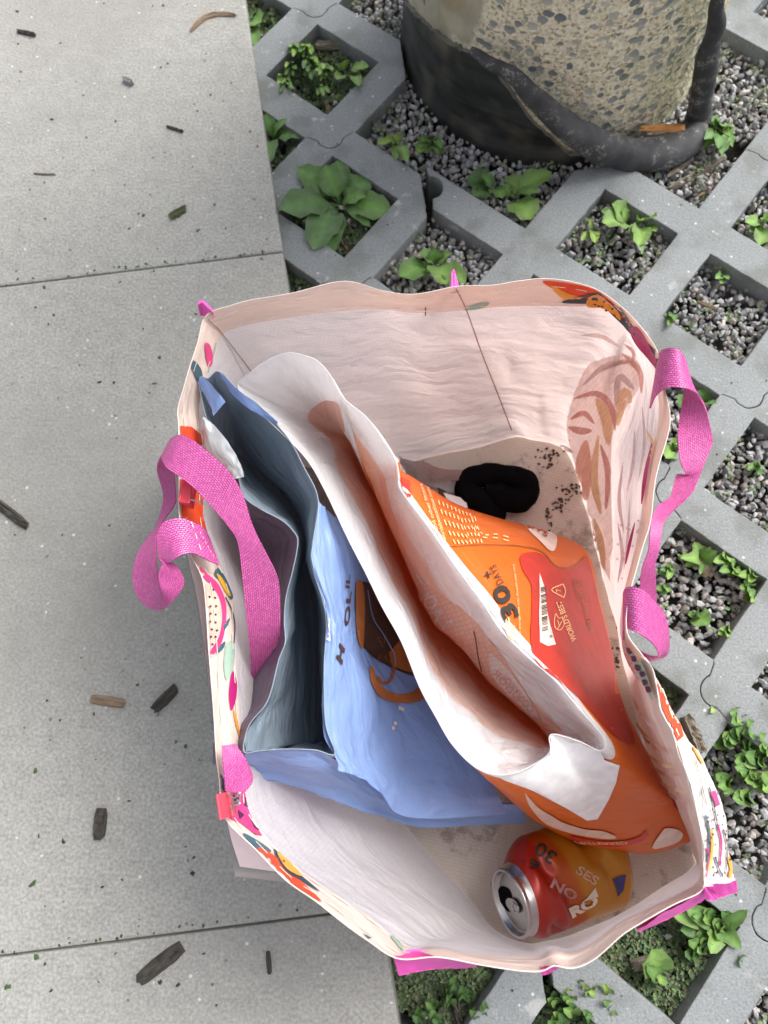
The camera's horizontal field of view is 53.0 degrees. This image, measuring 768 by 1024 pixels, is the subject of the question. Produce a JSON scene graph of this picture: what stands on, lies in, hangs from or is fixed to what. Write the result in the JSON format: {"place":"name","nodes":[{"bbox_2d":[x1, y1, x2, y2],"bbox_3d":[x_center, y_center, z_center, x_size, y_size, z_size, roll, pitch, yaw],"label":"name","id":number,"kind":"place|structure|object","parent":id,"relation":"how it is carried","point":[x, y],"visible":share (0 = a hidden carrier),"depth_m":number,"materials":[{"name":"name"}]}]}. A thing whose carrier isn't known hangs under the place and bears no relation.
{"place":"outdoors","nodes":[
{"label":"outdoors","id":0,"kind":"place"},
{"bbox_2d":[0,0,283,287],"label":"pavement","id":1,"kind":"structure","parent":0,"point":[87,203],"depth_m":0.98,"materials":[{"name":"concrete"}]},
{"bbox_2d":[17,29,35,36],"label":"bark chip","id":2,"kind":"object","parent":1,"relation":"on","point":[27,33],"visible":1,"depth_m":1.03,"materials":[{"name":"wood"}]},
{"bbox_2d":[33,172,55,174],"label":"twig","id":3,"kind":"object","parent":1,"relation":"on","point":[34,173],"visible":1,"depth_m":0.96,"materials":[{"name":"beige wood"}]},
{"bbox_2d":[122,76,133,85],"bbox_3d":[-0.333,-0.560,0.998,0.016,0.008,0.011,0,74,2],"label":"pebble","id":4,"kind":"object","parent":1,"relation":"on","point":[128,81],"visible":1,"depth_m":1.00,"materials":[{"name":"grey stone"}]},
{"bbox_2d":[166,125,183,132],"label":"bark chip","id":5,"kind":"object","parent":1,"relation":"on","point":[175,129],"visible":1,"depth_m":0.98,"materials":[{"name":"black wood"}]},
{"bbox_2d":[168,205,185,219],"bbox_3d":[-0.253,-0.368,0.942,0.026,0.004,0.014,-30,75,-7],"label":"leaf fragment","id":6,"kind":"object","parent":1,"relation":"on","point":[174,214],"visible":1,"depth_m":0.94,"materials":[{"name":"green plant"}]},
{"bbox_2d":[189,11,236,31],"bbox_3d":[-0.231,-0.657,1.024,0.066,0.005,0.018,-23,75,-5],"label":"twig","id":7,"kind":"object","parent":1,"relation":"on","point":[201,20],"visible":1,"depth_m":1.02,"materials":[{"name":"beige wood"}]},
{"bbox_2d":[0,253,328,954],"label":"pavement","id":8,"kind":"structure","parent":0,"point":[77,470],"depth_m":0.80,"materials":[{"name":"concrete"}]},
{"bbox_2d":[0,500,28,529],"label":"bark chip","id":9,"kind":"object","parent":8,"relation":"on","point":[11,514],"visible":1,"depth_m":0.84,"materials":[{"name":"brown wood"}]},
{"bbox_2d":[93,808,107,839],"bbox_3d":[-0.278,0.304,0.750,0.013,0.007,0.029,0,74,2],"label":"bark chip","id":10,"kind":"object","parent":8,"relation":"on","point":[100,823],"visible":1,"depth_m":0.75,"materials":[{"name":"wood"}]},
{"bbox_2d":[90,695,125,707],"bbox_3d":[-0.281,0.193,0.783,0.039,0.005,0.011,9,75,4],"label":"bark chip","id":11,"kind":"object","parent":8,"relation":"on","point":[108,701],"visible":1,"depth_m":0.78,"materials":[{"name":"brown wood"}]},
{"bbox_2d":[150,684,177,712],"bbox_3d":[-0.223,0.189,0.780,0.034,0.008,0.012,-43,77,-10],"label":"bark chip","id":12,"kind":"object","parent":8,"relation":"on","point":[164,699],"visible":1,"depth_m":0.78,"materials":[{"name":"wood"}]},
{"bbox_2d":[0,913,329,955],"bbox_3d":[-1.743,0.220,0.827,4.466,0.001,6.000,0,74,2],"label":"paving joint","id":13,"kind":"structure","parent":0,"point":[166,934],"depth_m":0.73,"materials":[{"name":"grey concrete"}]},
{"bbox_2d":[0,914,401,1023],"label":"pavement","id":14,"kind":"structure","parent":0,"point":[329,969],"depth_m":0.71,"materials":[{"name":"concrete"}]},
{"bbox_2d":[4,984,10,989],"bbox_3d":[-0.350,0.442,0.716,0.006,0.002,0.006,0,74,2],"label":"leaf crumb","id":15,"kind":"object","parent":14,"relation":"on","point":[6,986],"visible":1,"depth_m":0.72,"materials":[{"name":"green plant"}]},
{"bbox_2d":[136,941,184,985],"bbox_3d":[-0.209,0.420,0.714,0.049,0.008,0.015,-35,76,-8],"label":"bark chip","id":16,"kind":"object","parent":14,"relation":"on","point":[166,958],"visible":1,"depth_m":0.71,"materials":[{"name":"wood"}]},
{"bbox_2d":[266,951,271,974],"bbox_3d":[-0.107,0.418,0.714,0.006,0.004,0.020,0,74,2],"label":"bark splinter","id":17,"kind":"object","parent":14,"relation":"on","point":[268,963],"visible":1,"depth_m":0.71,"materials":[{"name":"brown wood"}]},
{"bbox_2d":[253,0,767,1023],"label":"paving","id":18,"kind":"structure","parent":0,"point":[723,986],"depth_m":0.92,"materials":[{"name":"grey concrete"}]},
{"bbox_2d":[132,269,737,975],"bbox_3d":[0.046,0.101,0.643,0.448,0.300,0.568,-10,74,-1],"label":"shopping bag","id":19,"kind":"object","parent":18,"relation":"on","point":[556,387],"visible":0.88,"depth_m":0.63,"materials":[{"name":"fabric"}]},
{"bbox_2d":[178,479,202,508],"bbox_3d":[-0.136,-0.012,0.551,0.018,0.018,0.019,0,74,2],"label":"binder clip","id":20,"kind":"object","parent":19,"relation":"attached to","point":[187,495],"visible":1,"depth_m":0.55,"materials":[{"name":"metal"}]},
{"bbox_2d":[216,791,240,819],"bbox_3d":[-0.097,0.187,0.494,0.017,0.020,0.015,-12,74,-2],"label":"binder clip","id":21,"kind":"object","parent":19,"relation":"attached to","point":[226,804],"visible":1,"depth_m":0.49,"materials":[{"name":"metal"}]},
{"bbox_2d":[174,473,285,881],"bbox_3d":[-0.129,0.119,0.635,0.029,0.082,0.372,-13,74,-2],"label":"laminated sheet","id":22,"kind":"object","parent":19,"relation":"attached to","point":[248,861],"visible":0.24,"depth_m":0.59,"materials":[{"name":"white plastic"}]},
{"bbox_2d":[198,371,525,827],"bbox_3d":[-0.091,0.099,0.655,0.203,0.252,0.510,-32,76,-7],"label":"blue pouch","id":23,"kind":"object","parent":19,"relation":"in","point":[339,681],"visible":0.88,"depth_m":0.61,"materials":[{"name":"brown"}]},
{"bbox_2d":[399,456,462,494],"bbox_3d":[0.049,-0.037,0.803,0.072,0.047,0.020,10,75,4],"label":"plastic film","id":24,"kind":"object","parent":19,"relation":"in","point":[429,475],"visible":0.91,"depth_m":0.81,"materials":[{"name":"plastic"}]},
{"bbox_2d":[438,487,445,497],"bbox_3d":[0.061,-0.020,0.806,0.009,0.004,0.014,0,74,2],"label":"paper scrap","id":25,"kind":"object","parent":19,"relation":"in","point":[441,492],"visible":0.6,"depth_m":0.81,"materials":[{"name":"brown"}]},
{"bbox_2d":[444,493,467,507],"bbox_3d":[0.074,-0.009,0.800,0.031,0.004,0.016,17,75,6],"label":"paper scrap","id":26,"kind":"object","parent":19,"relation":"in","point":[458,500],"visible":0.6,"depth_m":0.80,"materials":[{"name":"paper"}]},
{"bbox_2d":[237,352,689,853],"bbox_3d":[0.096,0.053,0.667,0.224,0.269,0.576,-31,75,-7],"label":"plastic bag","id":27,"kind":"object","parent":19,"relation":"in","point":[482,611],"visible":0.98,"depth_m":0.61,"materials":[{"name":"orange"}]},
{"bbox_2d":[453,463,541,518],"bbox_3d":[0.119,-0.021,0.812,0.095,0.031,0.064,0,74,2],"label":"black cloth","id":28,"kind":"object","parent":19,"relation":"in","point":[499,490],"visible":0.94,"depth_m":0.80,"materials":[{"name":"black fabric"}]},
{"bbox_2d":[492,827,632,938],"bbox_3d":[0.157,0.321,0.678,0.127,0.095,0.082,-13,74,-2],"label":"drink can","id":29,"kind":"object","parent":19,"relation":"in","point":[546,882],"visible":0.87,"depth_m":0.66,"materials":[{"name":"metal"}]},
{"bbox_2d":[247,0,767,1023],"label":"moss","id":30,"kind":"object","parent":18,"relation":"on","point":[475,980],"visible":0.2,"depth_m":0.74,"materials":[{"name":"green plant"}]},
{"bbox_2d":[249,9,262,44],"bbox_3d":[-0.178,-0.654,1.046,0.032,0.030,0.063,0,74,2],"label":"plantain","id":31,"kind":"object","parent":30,"relation":"on","point":[255,30],"visible":0.59,"depth_m":1.04,"materials":[{"name":"green plant"}]},
{"bbox_2d":[263,114,300,161],"bbox_3d":[-0.130,-0.471,0.990,0.058,0.036,0.082,0,74,2],"label":"plantain","id":32,"kind":"object","parent":30,"relation":"on","point":[272,126],"visible":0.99,"depth_m":0.99,"materials":[{"name":"green plant"}]},
{"bbox_2d":[277,42,333,95],"bbox_3d":[-0.103,-0.585,1.021,0.076,0.036,0.109,0,74,2],"label":"herb","id":33,"kind":"object","parent":30,"relation":"on","point":[322,70],"visible":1,"depth_m":1.01,"materials":[{"name":"green plant"}]},
{"bbox_2d":[322,91,330,112],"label":"bark chip","id":34,"kind":"object","parent":30,"relation":"on","point":[326,105],"visible":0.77,"depth_m":1.02,"materials":[{"name":"brown wood"}]},
{"bbox_2d":[314,39,339,49],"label":"bark chip","id":35,"kind":"object","parent":30,"relation":"on","point":[326,45],"visible":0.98,"depth_m":1.04,"materials":[{"name":"brown wood"}]},
{"bbox_2d":[280,160,389,250],"bbox_3d":[-0.068,-0.387,0.961,0.122,0.042,0.123,-36,76,-8],"label":"plantain","id":36,"kind":"object","parent":30,"relation":"on","point":[325,223],"visible":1,"depth_m":0.96,"materials":[{"name":"green plant"}]},
{"bbox_2d":[340,237,349,253],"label":"bark chip","id":37,"kind":"object","parent":30,"relation":"on","point":[344,246],"visible":0.49,"depth_m":0.96,"materials":[{"name":"brown wood"}]},
{"bbox_2d":[334,59,367,85],"bbox_3d":[-0.041,-0.577,1.018,0.058,0.034,0.040,40,79,12],"label":"plantain","id":38,"kind":"object","parent":30,"relation":"on","point":[357,78],"visible":1,"depth_m":1.01,"materials":[{"name":"green plant"}]},
{"bbox_2d":[412,977,488,1023],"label":"herb","id":39,"kind":"object","parent":30,"relation":"on","point":[460,994],"visible":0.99,"depth_m":0.71,"materials":[{"name":"green plant"}]},
{"bbox_2d":[451,995,463,1023],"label":"bark chip","id":40,"kind":"object","parent":30,"relation":"on","point":[457,1009],"visible":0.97,"depth_m":0.72,"materials":[{"name":"brown wood"}]},
{"bbox_2d":[547,979,617,1023],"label":"herb","id":41,"kind":"object","parent":30,"relation":"on","point":[561,1015],"visible":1,"depth_m":0.71,"materials":[{"name":"green plant"}]},
{"bbox_2d":[630,954,648,971],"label":"bark chip","id":42,"kind":"object","parent":30,"relation":"on","point":[636,964],"visible":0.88,"depth_m":0.73,"materials":[{"name":"brown wood"}]},
{"bbox_2d":[642,949,674,985],"bbox_3d":[0.255,0.424,0.722,0.032,0.036,0.034,0,74,2],"label":"plantain","id":43,"kind":"object","parent":30,"relation":"on","point":[656,963],"visible":1,"depth_m":0.71,"materials":[{"name":"green plant"}]},
{"bbox_2d":[674,905,747,966],"bbox_3d":[0.306,0.397,0.723,0.073,0.046,0.058,0,74,2],"label":"dandelion","id":44,"kind":"object","parent":30,"relation":"on","point":[711,930],"visible":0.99,"depth_m":0.72,"materials":[{"name":"green plant"}]},
{"bbox_2d":[663,437,678,458],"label":"seedling","id":45,"kind":"object","parent":18,"relation":"on","point":[669,452],"visible":0.9,"depth_m":0.86,"materials":[{"name":"green plant"}]},
{"bbox_2d":[680,713,706,753],"bbox_3d":[0.307,0.220,0.762,0.015,0.012,0.040,-19,74,-4],"label":"bark chip","id":46,"kind":"object","parent":18,"relation":"on","point":[690,728],"visible":0.94,"depth_m":0.76,"materials":[{"name":"beige wood"}]},
{"bbox_2d":[253,0,767,1023],"bbox_3d":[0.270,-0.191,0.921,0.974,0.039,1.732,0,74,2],"label":"gravel","id":47,"kind":"structure","parent":0,"point":[482,268],"depth_m":0.95,"materials":[{"name":"grey gravel"}]},
{"bbox_2d":[378,133,408,161],"bbox_3d":[0.012,-0.459,0.982,0.040,0.036,0.061,0,74,2],"label":"seedling","id":48,"kind":"object","parent":47,"relation":"on","point":[397,151],"visible":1,"depth_m":0.97,"materials":[{"name":"green plant"}]},
{"bbox_2d":[415,134,443,153],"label":"herb","id":49,"kind":"object","parent":47,"relation":"on","point":[423,144],"visible":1,"depth_m":0.98,"materials":[{"name":"green plant"}]},
{"bbox_2d":[398,248,466,284],"bbox_3d":[0.062,-0.293,0.933,0.085,0.036,0.050,17,75,6],"label":"plantain","id":50,"kind":"object","parent":47,"relation":"on","point":[413,267],"visible":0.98,"depth_m":0.93,"materials":[{"name":"green plant"}]},
{"bbox_2d":[468,167,505,197],"bbox_3d":[0.128,-0.408,0.967,0.047,0.030,0.050,0,74,2],"label":"plantain","id":51,"kind":"object","parent":47,"relation":"on","point":[481,181],"visible":1,"depth_m":0.96,"materials":[{"name":"green plant"}]},
{"bbox_2d":[502,168,551,219],"bbox_3d":[0.178,-0.392,0.960,0.061,0.031,0.069,0,74,2],"label":"plantain","id":52,"kind":"object","parent":47,"relation":"on","point":[530,181],"visible":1,"depth_m":0.96,"materials":[{"name":"green plant"}]},
{"bbox_2d":[400,0,730,185],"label":"concrete pillar","id":53,"kind":"structure","parent":47,"relation":"on","point":[569,83],"depth_m":0.89,"materials":[{"name":"beige concrete"}]},
{"bbox_2d":[640,123,684,132],"bbox_3d":[0.345,-0.478,0.955,0.059,0.005,0.014,0,74,2],"label":"bark chip","id":54,"kind":"object","parent":53,"relation":"on","point":[663,128],"visible":1,"depth_m":0.95,"materials":[{"name":"orange wood"}]},
{"bbox_2d":[581,219,600,242],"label":"seedling","id":55,"kind":"object","parent":47,"relation":"on","point":[594,235],"visible":1,"depth_m":0.94,"materials":[{"name":"green plant"}]},
{"bbox_2d":[601,200,630,228],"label":"seedling","id":56,"kind":"object","parent":47,"relation":"on","point":[618,213],"visible":1,"depth_m":0.94,"materials":[{"name":"green plant"}]},
{"bbox_2d":[628,212,657,253],"bbox_3d":[0.311,-0.337,0.938,0.032,0.036,0.072,30,77,10],"label":"seedling","id":57,"kind":"object","parent":47,"relation":"on","point":[639,235],"visible":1,"depth_m":0.93,"materials":[{"name":"green plant"}]},
{"bbox_2d":[656,584,670,594],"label":"herb","id":58,"kind":"object","parent":47,"relation":"on","point":[659,589],"visible":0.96,"depth_m":0.81,"materials":[{"name":"green plant"}]},
{"bbox_2d":[658,563,675,579],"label":"herb","id":59,"kind":"object","parent":47,"relation":"on","point":[669,570],"visible":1,"depth_m":0.82,"materials":[{"name":"green plant"}]},
{"bbox_2d":[664,312,677,325],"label":"seedling","id":60,"kind":"object","parent":47,"relation":"on","point":[671,317],"visible":1,"depth_m":0.90,"materials":[{"name":"green plant"}]},
{"bbox_2d":[666,158,691,177],"bbox_3d":[0.375,-0.437,0.977,0.042,0.007,0.007,-35,76,-8],"label":"bark chip","id":61,"kind":"object","parent":47,"relation":"on","point":[679,167],"visible":1,"depth_m":0.98,"materials":[{"name":"brown wood"}]},
{"bbox_2d":[677,388,716,409],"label":"seedling","id":62,"kind":"object","parent":47,"relation":"on","point":[706,396],"visible":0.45,"depth_m":0.88,"materials":[{"name":"green plant"}]},
{"bbox_2d":[668,156,726,190],"bbox_3d":[0.397,-0.430,0.976,0.090,0.009,0.012,-29,75,-6],"label":"bark chip","id":63,"kind":"object","parent":47,"relation":"on","point":[677,185],"visible":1,"depth_m":0.97,"materials":[{"name":"brown wood"}]},
{"bbox_2d":[681,542,716,574],"bbox_3d":[0.338,0.051,0.827,0.040,0.036,0.031,-42,77,-10],"label":"herb","id":64,"kind":"object","parent":47,"relation":"on","point":[707,556],"visible":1,"depth_m":0.82,"materials":[{"name":"green plant"}]},
{"bbox_2d":[688,608,711,626],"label":"seedling","id":65,"kind":"object","parent":47,"relation":"on","point":[703,618],"visible":1,"depth_m":0.81,"materials":[{"name":"green plant"}]},
{"bbox_2d":[692,184,716,200],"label":"bark chip","id":66,"kind":"object","parent":47,"relation":"on","point":[700,195],"visible":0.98,"depth_m":0.97,"materials":[{"name":"brown wood"}]},
{"bbox_2d":[696,300,716,309],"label":"bark chip","id":67,"kind":"object","parent":47,"relation":"on","point":[707,305],"visible":1,"depth_m":0.90,"materials":[{"name":"brown wood"}]},
{"bbox_2d":[699,558,715,577],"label":"dry leaf","id":68,"kind":"object","parent":47,"relation":"on","point":[707,570],"visible":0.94,"depth_m":0.84,"materials":[{"name":"brown plant"}]},
{"bbox_2d":[702,114,735,154],"bbox_3d":[0.419,-0.473,0.974,0.046,0.035,0.067,0,74,2],"label":"herb","id":69,"kind":"object","parent":47,"relation":"on","point":[720,137],"visible":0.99,"depth_m":0.97,"materials":[{"name":"green plant"}]},
{"bbox_2d":[715,270,729,283],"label":"seedling","id":70,"kind":"object","parent":47,"relation":"on","point":[719,276],"visible":1,"depth_m":0.92,"materials":[{"name":"green plant"}]},
{"bbox_2d":[718,625,731,636],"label":"herb","id":71,"kind":"object","parent":47,"relation":"on","point":[723,630],"visible":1,"depth_m":0.80,"materials":[{"name":"green plant"}]},
{"bbox_2d":[713,551,758,602],"bbox_3d":[0.379,0.068,0.820,0.039,0.036,0.064,-43,77,-10],"label":"herb","id":72,"kind":"object","parent":47,"relation":"on","point":[728,568],"visible":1,"depth_m":0.81,"materials":[{"name":"green plant"}]},
{"bbox_2d":[713,707,767,768],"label":"herb","id":73,"kind":"object","parent":47,"relation":"on","point":[754,755],"visible":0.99,"depth_m":0.77,"materials":[{"name":"green plant"}]},
{"bbox_2d":[716,760,767,806],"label":"herb","id":74,"kind":"object","parent":47,"relation":"on","point":[750,776],"visible":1,"depth_m":0.76,"materials":[{"name":"green plant"}]},
{"bbox_2d":[748,461,763,474],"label":"seedling","id":75,"kind":"object","parent":47,"relation":"on","point":[754,467],"visible":1,"depth_m":0.85,"materials":[{"name":"green plant"}]},
{"bbox_2d":[745,212,767,244],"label":"seedling","id":76,"kind":"object","parent":47,"relation":"on","point":[758,229],"visible":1,"depth_m":0.93,"materials":[{"name":"green plant"}]}
]}

